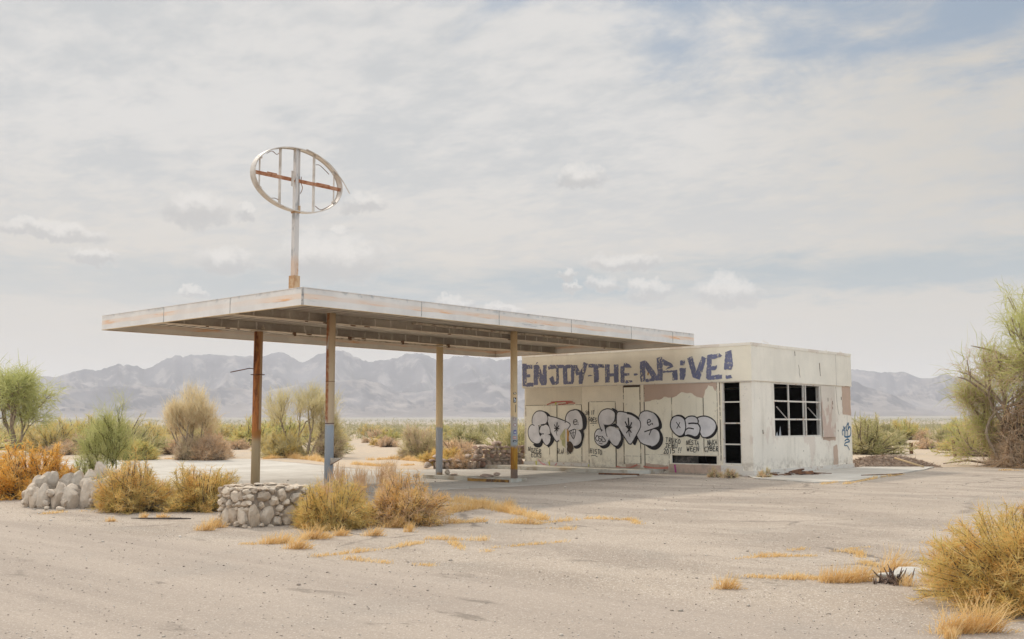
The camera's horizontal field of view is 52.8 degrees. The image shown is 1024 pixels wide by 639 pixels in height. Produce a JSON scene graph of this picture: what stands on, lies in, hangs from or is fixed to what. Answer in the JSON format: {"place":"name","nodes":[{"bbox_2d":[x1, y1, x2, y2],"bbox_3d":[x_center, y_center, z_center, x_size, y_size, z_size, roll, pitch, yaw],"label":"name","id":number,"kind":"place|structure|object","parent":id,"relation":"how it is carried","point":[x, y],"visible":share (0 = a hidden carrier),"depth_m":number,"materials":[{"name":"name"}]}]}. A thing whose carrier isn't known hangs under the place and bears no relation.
{"place":"outdoors","nodes":[
{"label":"outdoors","id":0,"kind":"place"},
{"bbox_2d":[14,459,636,491],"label":"forecourt slab","id":1,"kind":"structure","parent":0,"point":[277,472],"depth_m":33.13,"materials":[{"name":"concrete"}]},
{"bbox_2d":[113,436,162,460],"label":"bush","id":2,"kind":"object","parent":1,"relation":"on","point":[143,446],"visible":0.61,"depth_m":45.96,"materials":[{"name":"green plant"}]},
{"bbox_2d":[171,429,199,459],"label":"dry shrub","id":3,"kind":"object","parent":1,"relation":"on","point":[181,452],"visible":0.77,"depth_m":45.64,"materials":[{"name":"brown plant"}]},
{"bbox_2d":[186,428,233,460],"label":"tan bush","id":4,"kind":"object","parent":1,"relation":"on","point":[212,447],"visible":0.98,"depth_m":45.43,"materials":[{"name":"brown plant"}]},
{"bbox_2d":[102,287,693,490],"bbox_3d":[-2.452,2.415,29.405,8.486,4.502,15.162,-5,-8,41],"label":"canopy","id":5,"kind":"object","parent":1,"relation":"on","point":[330,320],"visible":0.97,"depth_m":27.07,"materials":[{"name":"paint"}]},
{"bbox_2d":[250,147,349,288],"bbox_3d":[-4.595,-2.118,22.482,0.241,3.281,2.510,-5,-8,41],"label":"roof sign frame","id":6,"kind":"object","parent":5,"relation":"on","point":[295,211],"visible":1,"depth_m":22.37,"materials":[{"name":"metal"}]},
{"bbox_2d":[443,447,477,468],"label":"tan bush","id":7,"kind":"object","parent":1,"relation":"on","point":[462,458],"visible":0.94,"depth_m":36.44,"materials":[{"name":"brown plant"}]},
{"bbox_2d":[424,441,524,468],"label":"ruined stone wall","id":8,"kind":"structure","parent":1,"relation":"on","point":[492,458],"depth_m":36.98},
{"bbox_2d":[423,474,526,482],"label":"pump island","id":9,"kind":"structure","parent":1,"relation":"on","point":[475,478],"depth_m":30.09,"materials":[{"name":"concrete"}]},
{"bbox_2d":[598,473,638,474],"bbox_3d":[3.317,4.806,32.062,1.312,0.058,0.058,-3,-6,24],"label":"fallen batten","id":10,"kind":"object","parent":1,"relation":"on","point":[617,474],"visible":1,"depth_m":32.05,"materials":[{"name":"wood"}]},
{"bbox_2d":[313,478,339,501],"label":"tall dry grass","id":11,"kind":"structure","parent":0,"point":[321,483],"depth_m":16.89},
{"bbox_2d":[322,458,351,505],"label":"tall dry grass","id":12,"kind":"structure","parent":0,"point":[336,473],"depth_m":19.57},
{"bbox_2d":[347,462,376,505],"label":"tall dry grass","id":13,"kind":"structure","parent":0,"point":[361,477],"depth_m":19.45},
{"bbox_2d":[369,458,400,494],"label":"tall dry grass","id":14,"kind":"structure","parent":0,"point":[380,473],"depth_m":18.88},
{"bbox_2d":[0,416,1011,470],"bbox_3d":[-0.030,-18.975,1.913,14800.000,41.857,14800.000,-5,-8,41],"label":"ground","id":15,"kind":"structure","parent":0,"point":[362,452],"depth_m":62.07,"materials":[{"name":"sand"}]},
{"bbox_2d":[0,421,22,452],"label":"green shrub","id":16,"kind":"object","parent":15,"relation":"on","point":[1,441],"visible":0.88,"depth_m":51.10,"materials":[{"name":"green plant"}]},
{"bbox_2d":[0,421,32,441],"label":"sage shrub","id":17,"kind":"object","parent":15,"relation":"on","point":[3,430],"visible":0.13,"depth_m":93.47,"materials":[{"name":"green plant"}]},
{"bbox_2d":[0,425,33,450],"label":"sage shrub","id":18,"kind":"object","parent":15,"relation":"on","point":[19,434],"visible":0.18,"depth_m":63.26,"materials":[{"name":"green plant"}]},
{"bbox_2d":[0,354,74,453],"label":"palo verde tree","id":19,"kind":"object","parent":15,"relation":"on","point":[19,388],"visible":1,"depth_m":56.24,"materials":[{"name":"green plant"}]},
{"bbox_2d":[21,420,80,452],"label":"sage shrub","id":20,"kind":"object","parent":15,"relation":"on","point":[54,433],"visible":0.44,"depth_m":58.83,"materials":[{"name":"green plant"}]},
{"bbox_2d":[40,439,80,454],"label":"dry shrub","id":21,"kind":"object","parent":15,"relation":"on","point":[65,449],"visible":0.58,"depth_m":53.81,"materials":[{"name":"brown plant"}]},
{"bbox_2d":[41,414,88,441],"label":"green shrub","id":22,"kind":"object","parent":15,"relation":"on","point":[59,421],"visible":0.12,"depth_m":68.60,"materials":[{"name":"green plant"}]},
{"bbox_2d":[52,432,89,452],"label":"dry shrub","id":23,"kind":"object","parent":15,"relation":"on","point":[68,442],"visible":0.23,"depth_m":55.86,"materials":[{"name":"brown plant"}]},
{"bbox_2d":[66,412,99,434],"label":"green shrub","id":24,"kind":"object","parent":15,"relation":"on","point":[78,423],"visible":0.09,"depth_m":77.19,"materials":[{"name":"green plant"}]},
{"bbox_2d":[62,410,153,453],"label":"creosote bush","id":25,"kind":"object","parent":15,"relation":"on","point":[139,431],"visible":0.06,"depth_m":56.33,"materials":[{"name":"green plant"}]},
{"bbox_2d":[101,418,172,454],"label":"creosote bush","id":26,"kind":"object","parent":15,"relation":"on","point":[159,445],"visible":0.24,"depth_m":52.49,"materials":[{"name":"green plant"}]},
{"bbox_2d":[132,418,170,441],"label":"sage shrub","id":27,"kind":"object","parent":15,"relation":"on","point":[155,427],"visible":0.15,"depth_m":80.03,"materials":[{"name":"green plant"}]},
{"bbox_2d":[147,428,174,450],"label":"sage shrub","id":28,"kind":"object","parent":15,"relation":"on","point":[168,436],"visible":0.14,"depth_m":56.27,"materials":[{"name":"green plant"}]},
{"bbox_2d":[159,437,181,454],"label":"dry shrub","id":29,"kind":"object","parent":15,"relation":"on","point":[167,449],"visible":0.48,"depth_m":54.20,"materials":[{"name":"brown plant"}]},
{"bbox_2d":[157,378,225,445],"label":"bush","id":30,"kind":"object","parent":15,"relation":"on","point":[192,411],"visible":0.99,"depth_m":45.82,"materials":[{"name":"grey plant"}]},
{"bbox_2d":[202,419,243,438],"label":"sage shrub","id":31,"kind":"object","parent":15,"relation":"on","point":[225,433],"visible":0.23,"depth_m":91.02,"materials":[{"name":"green plant"}]},
{"bbox_2d":[228,438,250,449],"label":"dry shrub","id":32,"kind":"object","parent":15,"relation":"on","point":[239,444],"visible":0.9,"depth_m":64.69,"materials":[{"name":"plant"}]},
{"bbox_2d":[224,414,284,445],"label":"green shrub","id":33,"kind":"object","parent":15,"relation":"on","point":[247,435],"visible":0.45,"depth_m":72.10,"materials":[{"name":"green plant"}]},
{"bbox_2d":[249,431,272,450],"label":"sage shrub","id":34,"kind":"object","parent":15,"relation":"on","point":[265,437],"visible":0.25,"depth_m":61.20,"materials":[{"name":"green plant"}]},
{"bbox_2d":[241,411,314,443],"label":"green shrub","id":35,"kind":"object","parent":15,"relation":"on","point":[289,426],"visible":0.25,"depth_m":82.21,"materials":[{"name":"green plant"}]},
{"bbox_2d":[260,427,309,457],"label":"sage shrub","id":36,"kind":"object","parent":15,"relation":"on","point":[276,445],"visible":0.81,"depth_m":48.91,"materials":[{"name":"green plant"}]},
{"bbox_2d":[296,424,316,442],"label":"sage shrub","id":37,"kind":"object","parent":15,"relation":"on","point":[307,432],"visible":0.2,"depth_m":88.54,"materials":[{"name":"green plant"}]},
{"bbox_2d":[261,379,354,455],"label":"palo verde shrub","id":38,"kind":"object","parent":15,"relation":"on","point":[315,401],"visible":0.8,"depth_m":49.39,"materials":[{"name":"grey plant"}]},
{"bbox_2d":[296,428,356,453],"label":"creosote bush","id":39,"kind":"object","parent":15,"relation":"on","point":[346,452],"visible":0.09,"depth_m":55.11,"materials":[{"name":"green plant"}]},
{"bbox_2d":[312,424,348,457],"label":"sage shrub","id":40,"kind":"object","parent":15,"relation":"on","point":[338,448],"visible":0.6,"depth_m":48.93,"materials":[{"name":"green plant"}]},
{"bbox_2d":[356,423,389,436],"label":"sage shrub","id":41,"kind":"object","parent":15,"relation":"on","point":[368,430],"visible":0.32,"depth_m":125.17,"materials":[{"name":"green plant"}]},
{"bbox_2d":[363,428,388,437],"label":"dry shrub","id":42,"kind":"object","parent":15,"relation":"on","point":[374,434],"visible":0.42,"depth_m":116.42,"materials":[{"name":"plant"}]},
{"bbox_2d":[370,435,400,446],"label":"dry shrub","id":43,"kind":"object","parent":15,"relation":"on","point":[388,442],"visible":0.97,"depth_m":70.87,"materials":[{"name":"plant"}]},
{"bbox_2d":[375,428,402,439],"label":"green shrub","id":44,"kind":"object","parent":15,"relation":"on","point":[393,435],"visible":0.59,"depth_m":94.22,"materials":[{"name":"green plant"}]},
{"bbox_2d":[391,421,448,458],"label":"dead shrub","id":45,"kind":"object","parent":15,"relation":"on","point":[419,443],"visible":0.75,"depth_m":46.05,"materials":[{"name":"plant"}]},
{"bbox_2d":[414,445,467,464],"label":"golden bush","id":46,"kind":"object","parent":15,"relation":"on","point":[446,456],"visible":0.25,"depth_m":39.34,"materials":[{"name":"yellow plant"}]},
{"bbox_2d":[435,435,483,458],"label":"dry shrub","id":47,"kind":"object","parent":15,"relation":"on","point":[466,447],"visible":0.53,"depth_m":47.87,"materials":[{"name":"plant"}]},
{"bbox_2d":[445,421,488,444],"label":"creosote bush","id":48,"kind":"object","parent":15,"relation":"on","point":[475,437],"visible":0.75,"depth_m":79.57,"materials":[{"name":"green plant"}]},
{"bbox_2d":[469,422,491,436],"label":"creosote bush","id":49,"kind":"object","parent":15,"relation":"on","point":[482,427],"visible":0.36,"depth_m":118.29,"materials":[{"name":"green plant"}]},
{"bbox_2d":[482,416,524,457],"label":"creosote bush","id":50,"kind":"object","parent":15,"relation":"on","point":[521,438],"visible":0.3,"depth_m":47.57,"materials":[{"name":"green plant"}]},
{"bbox_2d":[0,417,1021,439],"bbox_3d":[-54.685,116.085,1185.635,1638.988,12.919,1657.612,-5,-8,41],"label":"scrub","id":51,"kind":"object","parent":15,"relation":"on","point":[492,426],"visible":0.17,"depth_m":343.56,"materials":[{"name":"plant"}]},
{"bbox_2d":[0,459,1023,638],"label":"asphalt lot","id":52,"kind":"structure","parent":15,"relation":"on","point":[538,598],"depth_m":11.46,"materials":[{"name":"asphalt"}]},
{"bbox_2d":[0,438,83,500],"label":"orange bush","id":53,"kind":"object","parent":52,"relation":"on","point":[15,481],"visible":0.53,"depth_m":22.40,"materials":[{"name":"brown plant"}]},
{"bbox_2d":[21,461,138,508],"bbox_3d":[-8.548,3.336,20.463,2.096,1.006,2.055,-5,-8,41],"label":"stone ring","id":54,"kind":"object","parent":52,"relation":"on","point":[52,490],"visible":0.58,"depth_m":19.71,"materials":[{"name":"stone"}]},
{"bbox_2d":[72,456,95,474],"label":"green sprig","id":55,"kind":"object","parent":52,"relation":"on","point":[84,470],"visible":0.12,"depth_m":24.50,"materials":[{"name":"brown plant"}]},
{"bbox_2d":[69,384,148,474],"bbox_3d":[-9.604,2.832,24.587,2.144,2.574,1.798,-1,-6,5],"label":"palo verde sapling","id":56,"kind":"object","parent":52,"relation":"on","point":[110,449],"visible":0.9,"depth_m":24.45,"materials":[{"name":"green plant"}]},
{"bbox_2d":[85,445,176,514],"bbox_3d":[-6.963,2.926,19.040,1.816,1.240,1.907,0,-6,0],"label":"tan bush","id":57,"kind":"object","parent":52,"relation":"on","point":[122,495],"visible":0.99,"depth_m":18.80,"materials":[{"name":"yellow plant"}]},
{"bbox_2d":[132,517,190,519],"bbox_3d":[-5.843,3.305,17.143,1.164,0.043,0.055,-2,-6,16],"label":"burnt stick","id":58,"kind":"object","parent":52,"relation":"on","point":[172,518],"visible":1,"depth_m":17.11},
{"bbox_2d":[162,461,243,512],"bbox_3d":[-5.738,3.084,19.277,1.711,0.986,1.686,3,-6,-27],"label":"yellow green bush","id":59,"kind":"object","parent":52,"relation":"on","point":[196,495],"visible":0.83,"depth_m":18.89,"materials":[{"name":"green plant"}]},
{"bbox_2d":[193,518,218,530],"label":"grass tuft","id":60,"kind":"object","parent":52,"relation":"on","point":[206,526],"visible":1,"depth_m":15.51,"materials":[{"name":"plant"}]},
{"bbox_2d":[203,512,230,527],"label":"grass tuft","id":61,"kind":"object","parent":52,"relation":"on","point":[217,524],"visible":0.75,"depth_m":15.93,"materials":[{"name":"plant"}]},
{"bbox_2d":[217,482,308,527],"bbox_3d":[-3.977,3.017,16.614,1.274,0.756,1.014,5,-8,-43],"label":"stone planter","id":62,"kind":"object","parent":52,"relation":"on","point":[247,505],"visible":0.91,"depth_m":16.22,"materials":[{"name":"stone"}]},
{"bbox_2d":[254,533,284,543],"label":"grass tuft","id":63,"kind":"object","parent":52,"relation":"on","point":[267,539],"visible":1,"depth_m":13.76,"materials":[{"name":"plant"}]},
{"bbox_2d":[270,529,297,543],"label":"grass tuft","id":64,"kind":"object","parent":52,"relation":"on","point":[283,538],"visible":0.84,"depth_m":13.85,"materials":[{"name":"plant"}]},
{"bbox_2d":[274,530,319,548],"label":"grass tuft","id":65,"kind":"object","parent":52,"relation":"on","point":[300,545],"visible":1,"depth_m":13.22,"materials":[{"name":"plant"}]},
{"bbox_2d":[293,519,331,539],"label":"grass tuft","id":66,"kind":"object","parent":52,"relation":"on","point":[312,536],"visible":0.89,"depth_m":14.33,"materials":[{"name":"plant"}]},
{"bbox_2d":[285,471,380,531],"bbox_3d":[-2.795,2.799,15.993,1.617,0.920,1.484,0,-6,0],"label":"yellow green bush","id":67,"kind":"object","parent":52,"relation":"on","point":[348,512],"visible":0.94,"depth_m":15.67,"materials":[{"name":"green plant"}]},
{"bbox_2d":[329,522,354,535],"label":"grass tuft","id":68,"kind":"object","parent":52,"relation":"on","point":[344,531],"visible":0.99,"depth_m":14.75,"materials":[{"name":"plant"}]},
{"bbox_2d":[359,523,386,535],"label":"grass tuft","id":69,"kind":"object","parent":52,"relation":"on","point":[375,533],"visible":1,"depth_m":14.75,"materials":[{"name":"plant"}]},
{"bbox_2d":[377,513,408,527],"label":"grass tuft","id":70,"kind":"object","parent":52,"relation":"on","point":[395,525],"visible":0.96,"depth_m":15.89,"materials":[{"name":"plant"}]},
{"bbox_2d":[363,466,456,527],"bbox_3d":[-1.771,2.812,16.579,1.749,0.968,1.556,-5,-7,40],"label":"tan bush","id":71,"kind":"object","parent":52,"relation":"on","point":[419,507],"visible":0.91,"depth_m":16.29,"materials":[{"name":"brown plant"}]},
{"bbox_2d":[0,477,1021,638],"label":"pebbles","id":72,"kind":"object","parent":52,"relation":"on","point":[560,634],"visible":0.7,"depth_m":11.59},
{"bbox_2d":[42,450,1017,638],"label":"dry grass","id":73,"kind":"structure","parent":52,"relation":"on","point":[487,505],"depth_m":16.43,"materials":[{"name":"plant"}]},
{"bbox_2d":[479,341,854,475],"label":"station building","id":74,"kind":"structure","parent":52,"relation":"on","point":[747,408],"depth_m":34.39,"materials":[{"name":"beige paint"}]},
{"bbox_2d":[672,455,716,464],"bbox_3d":[5.793,4.463,32.763,1.720,0.265,0.145,-5,-8,41],"label":"window","id":75,"kind":"structure","parent":74,"relation":"in","point":[678,459],"depth_m":33.01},
{"bbox_2d":[722,382,741,464],"bbox_3d":[6.818,3.207,31.932,0.640,2.565,0.050,-5,-8,41],"label":"window","id":76,"kind":"structure","parent":74,"relation":"in","point":[723,410],"depth_m":32.02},
{"bbox_2d":[773,383,820,436],"bbox_3d":[9.207,2.992,33.929,0.431,1.725,3.340,-5,-8,41],"label":"window","id":77,"kind":"structure","parent":74,"relation":"in","point":[803,401],"depth_m":34.09,"materials":[{"name":"white metal"}]},
{"bbox_2d":[706,465,724,477],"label":"wall weed","id":78,"kind":"object","parent":52,"relation":"on","point":[713,473],"depth_m":30.51,"materials":[{"name":"brown plant"}]},
{"bbox_2d":[710,573,747,589],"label":"grass tuft","id":79,"kind":"object","parent":52,"relation":"on","point":[724,584],"visible":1,"depth_m":9.97,"materials":[{"name":"plant"}]},
{"bbox_2d":[721,468,739,478],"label":"wall weed","id":80,"kind":"object","parent":52,"relation":"on","point":[731,474],"depth_m":30.02,"materials":[{"name":"brown plant"}]},
{"bbox_2d":[748,467,933,482],"bbox_3d":[11.332,4.927,33.142,3.488,0.060,12.650,-5,-8,41],"label":"side apron","id":81,"kind":"object","parent":52,"relation":"on","point":[848,474],"visible":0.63,"depth_m":30.99,"materials":[{"name":"concrete"}]},
{"bbox_2d":[754,468,772,477],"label":"wall weed","id":82,"kind":"object","parent":81,"relation":"on","point":[761,474],"depth_m":29.98,"materials":[{"name":"brown plant"}]},
{"bbox_2d":[770,471,831,475],"bbox_3d":[8.783,4.673,31.449,1.500,0.127,2.702,-5,-8,41],"label":"scrap heap","id":83,"kind":"object","parent":81,"relation":"on","point":[799,473],"visible":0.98,"depth_m":31.25,"materials":[{"name":"metal"}]},
{"bbox_2d":[821,563,867,582],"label":"grass tuft","id":84,"kind":"object","parent":52,"relation":"on","point":[845,577],"visible":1,"depth_m":10.34,"materials":[{"name":"plant"}]},
{"bbox_2d":[834,557,879,581],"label":"grass tuft","id":85,"kind":"object","parent":52,"relation":"on","point":[866,577],"visible":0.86,"depth_m":10.41,"materials":[{"name":"plant"}]},
{"bbox_2d":[860,543,924,572],"bbox_3d":[4.064,2.530,10.977,0.729,0.351,0.418,1,-6,-12],"label":"grass tuft","id":86,"kind":"object","parent":52,"relation":"on","point":[894,563],"visible":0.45,"depth_m":10.98,"materials":[{"name":"plant"}]},
{"bbox_2d":[873,564,914,585],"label":"spiky dead weed","id":87,"kind":"object","parent":52,"relation":"on","point":[891,579],"visible":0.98,"depth_m":10.28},
{"bbox_2d":[853,452,940,466],"bbox_3d":[13.792,5.192,37.938,3.892,0.703,2.010,0,-6,-1],"label":"wood chip mound","id":88,"kind":"object","parent":52,"relation":"on","point":[883,460],"visible":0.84,"depth_m":37.42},
{"bbox_2d":[872,566,931,581],"bbox_3d":[4.149,2.663,10.697,0.802,0.213,0.615,-5,-8,41],"label":"concrete chunk","id":89,"kind":"object","parent":52,"relation":"on","point":[898,570],"visible":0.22,"depth_m":10.56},
{"bbox_2d":[904,529,1000,592],"bbox_3d":[4.240,2.254,9.731,1.058,0.664,1.078,-3,-6,27],"label":"golden bush","id":90,"kind":"object","parent":52,"relation":"on","point":[931,578],"visible":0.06,"depth_m":9.83,"materials":[{"name":"yellow plant"}]},
{"bbox_2d":[918,598,998,634],"bbox_3d":[3.385,2.243,7.870,0.629,0.299,0.362,1,-6,-12],"label":"grass tuft","id":91,"kind":"object","parent":52,"relation":"on","point":[953,621],"visible":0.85,"depth_m":7.83,"materials":[{"name":"plant"}]},
{"bbox_2d":[907,496,1023,618],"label":"golden bush","id":92,"kind":"object","parent":52,"relation":"on","point":[1003,555],"visible":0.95,"depth_m":8.86,"materials":[{"name":"yellow plant"}]},
{"bbox_2d":[944,586,1021,633],"bbox_3d":[3.643,2.213,7.917,0.569,0.368,0.618,-5,-8,41],"label":"grass tuft","id":93,"kind":"object","parent":52,"relation":"on","point":[993,627],"visible":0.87,"depth_m":7.88,"materials":[{"name":"plant"}]},
{"bbox_2d":[853,412,896,435],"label":"creosote bush","id":94,"kind":"object","parent":15,"relation":"on","point":[881,425],"visible":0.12,"depth_m":74.99,"materials":[{"name":"green plant"}]},
{"bbox_2d":[852,411,918,454],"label":"creosote bush","id":95,"kind":"object","parent":15,"relation":"on","point":[868,444],"visible":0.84,"depth_m":52.24,"materials":[{"name":"green plant"}]},
{"bbox_2d":[883,424,914,445],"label":"creosote bush","id":96,"kind":"object","parent":15,"relation":"on","point":[899,442],"visible":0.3,"depth_m":73.84,"materials":[{"name":"green plant"}]},
{"bbox_2d":[890,417,928,439],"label":"green shrub","id":97,"kind":"object","parent":15,"relation":"on","point":[907,429],"visible":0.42,"depth_m":97.20,"materials":[{"name":"green plant"}]},
{"bbox_2d":[912,429,929,439],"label":"dry shrub","id":98,"kind":"object","parent":15,"relation":"on","point":[920,434],"visible":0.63,"depth_m":94.55,"materials":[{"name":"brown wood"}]},
{"bbox_2d":[913,436,937,448],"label":"dry shrub","id":99,"kind":"object","parent":15,"relation":"on","point":[923,444],"visible":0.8,"depth_m":63.09,"materials":[{"name":"brown plant"}]},
{"bbox_2d":[924,419,962,442],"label":"creosote bush","id":100,"kind":"object","parent":15,"relation":"on","point":[936,434],"visible":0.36,"depth_m":76.61,"materials":[{"name":"green plant"}]},
{"bbox_2d":[935,416,971,433],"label":"green shrub","id":101,"kind":"object","parent":15,"relation":"on","point":[953,422],"visible":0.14,"depth_m":126.42,"materials":[{"name":"green plant"}]},
{"bbox_2d":[926,409,999,456],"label":"green shrub","id":102,"kind":"object","parent":15,"relation":"on","point":[944,442],"visible":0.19,"depth_m":49.83,"materials":[{"name":"green plant"}]},
{"bbox_2d":[933,278,1023,465],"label":"old palo verde","id":103,"kind":"object","parent":15,"relation":"on","point":[996,367],"visible":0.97,"depth_m":37.35,"materials":[{"name":"green plant"}]},
{"bbox_2d":[973,431,1023,467],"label":"dead shrub","id":104,"kind":"object","parent":15,"relation":"on","point":[999,455],"visible":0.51,"depth_m":36.78,"materials":[{"name":"plant"}]},
{"bbox_2d":[977,385,1023,468],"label":"dead shrub","id":105,"kind":"object","parent":15,"relation":"on","point":[1015,428],"visible":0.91,"depth_m":36.81,"materials":[{"name":"plant"}]},
{"bbox_2d":[0,379,1023,417],"bbox_3d":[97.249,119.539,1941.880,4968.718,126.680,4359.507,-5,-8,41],"label":"foothills","id":106,"kind":"structure","parent":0,"point":[363,398],"depth_m":2975.39,"materials":[{"name":"stone"}]},
{"bbox_2d":[0,0,1023,377],"label":"sky","id":107,"kind":"structure","parent":0,"point":[844,176],"materials":[{"name":"white"}]},
{"bbox_2d":[35,350,1022,412],"bbox_3d":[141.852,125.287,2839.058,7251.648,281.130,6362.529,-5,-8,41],"label":"mountains","id":108,"kind":"structure","parent":0,"point":[413,373],"depth_m":4019.75,"materials":[{"name":"stone"}]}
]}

